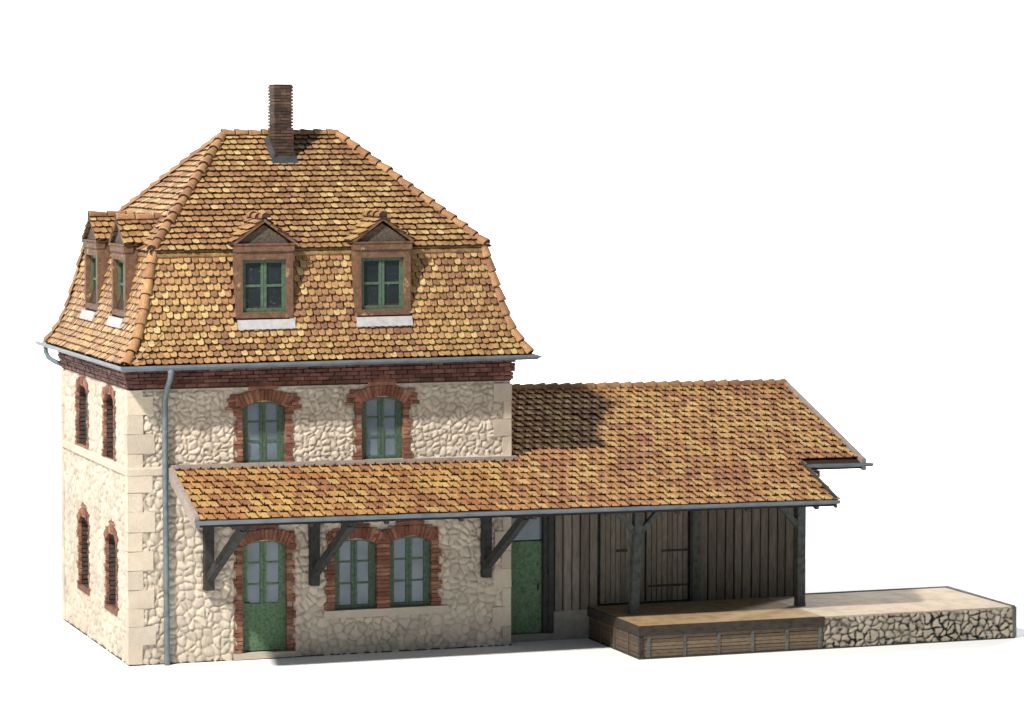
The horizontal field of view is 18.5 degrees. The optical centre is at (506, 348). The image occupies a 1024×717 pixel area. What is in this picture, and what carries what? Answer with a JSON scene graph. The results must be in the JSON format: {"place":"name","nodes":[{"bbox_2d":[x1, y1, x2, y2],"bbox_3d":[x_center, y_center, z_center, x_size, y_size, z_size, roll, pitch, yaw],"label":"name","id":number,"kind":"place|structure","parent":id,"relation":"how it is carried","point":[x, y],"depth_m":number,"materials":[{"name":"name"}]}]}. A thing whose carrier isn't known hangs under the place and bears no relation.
{"place":"outdoors","nodes":[
{"label":"outdoors","id":0,"kind":"place"},
{"bbox_2d":[0,0,1023,514],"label":"backdrop","id":1,"kind":"structure","parent":0,"point":[818,204],"depth_m":106.30,"materials":[{"name":"white paper"}]},
{"bbox_2d":[0,476,1023,716],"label":"ground","id":2,"kind":"structure","parent":0,"point":[966,534],"depth_m":62.39,"materials":[{"name":"white paper"}]},
{"bbox_2d":[35,84,541,665],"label":"station house","id":3,"kind":"structure","parent":2,"relation":"on","point":[281,288],"depth_m":63.70,"materials":[{"name":"beige stone"}]},
{"bbox_2d":[85,391,87,439],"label":"window","id":4,"kind":"structure","parent":3,"relation":"in","point":[85,391],"depth_m":66.84,"materials":[{"name":"green paint"}]},
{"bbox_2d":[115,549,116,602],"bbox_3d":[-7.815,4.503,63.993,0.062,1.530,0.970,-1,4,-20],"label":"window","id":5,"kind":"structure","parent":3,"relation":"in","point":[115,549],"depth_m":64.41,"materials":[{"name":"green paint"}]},
{"bbox_2d":[242,401,283,462],"bbox_3d":[-4.902,1.676,63.216,0.880,1.275,0.062,-1,4,-20],"label":"window","id":6,"kind":"structure","parent":3,"relation":"in","point":[263,422],"depth_m":63.21,"materials":[{"name":"glass"}]},
{"bbox_2d":[242,540,285,651],"bbox_3d":[-4.889,4.984,63.394,0.920,2.280,0.151,-1,4,-20],"label":"door","id":7,"kind":"structure","parent":3,"relation":"in","point":[264,615],"depth_m":63.44,"materials":[{"name":"green paint"}]},
{"bbox_2d":[334,539,374,608],"bbox_3d":[-3.102,4.576,64.052,0.885,1.445,0.062,-1,4,-20],"label":"window","id":8,"kind":"structure","parent":3,"relation":"in","point":[354,561],"depth_m":64.06,"materials":[{"name":"glass"}]},
{"bbox_2d":[361,397,401,458],"bbox_3d":[-2.556,1.606,64.049,0.880,1.295,0.062,-1,4,-20],"label":"window","id":9,"kind":"structure","parent":3,"relation":"in","point":[381,419],"depth_m":64.05,"materials":[{"name":"glass"}]},
{"bbox_2d":[389,536,429,605],"bbox_3d":[-2.001,4.548,64.443,0.899,1.455,0.062,-1,4,-20],"label":"window","id":10,"kind":"structure","parent":3,"relation":"in","point":[409,559],"depth_m":64.44,"materials":[{"name":"glass"}]},
{"bbox_2d":[168,378,873,641],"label":"goods shed","id":11,"kind":"structure","parent":2,"relation":"on","point":[633,495],"depth_m":65.80,"materials":[{"name":"tile"}]},
{"bbox_2d":[510,516,553,632],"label":"door","id":12,"kind":"structure","parent":11,"relation":"in","point":[532,562],"depth_m":65.71,"materials":[{"name":"green paint"}]},
{"bbox_2d":[599,513,644,603],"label":"sliding door","id":13,"kind":"structure","parent":11,"relation":"in","point":[615,538],"depth_m":66.19,"materials":[{"name":"brown wood"}]},
{"bbox_2d":[645,511,687,600],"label":"sliding door","id":14,"kind":"structure","parent":11,"relation":"in","point":[666,540],"depth_m":66.63,"materials":[{"name":"brown wood"}]},
{"bbox_2d":[587,597,824,659],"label":"loading platform","id":15,"kind":"structure","parent":2,"relation":"on","point":[703,628],"depth_m":64.41,"materials":[{"name":"brown wood"}]},
{"bbox_2d":[767,586,1016,648],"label":"stone platform","id":16,"kind":"structure","parent":2,"relation":"on","point":[887,617],"depth_m":65.89,"materials":[{"name":"rubble stone masonry"}]}
]}

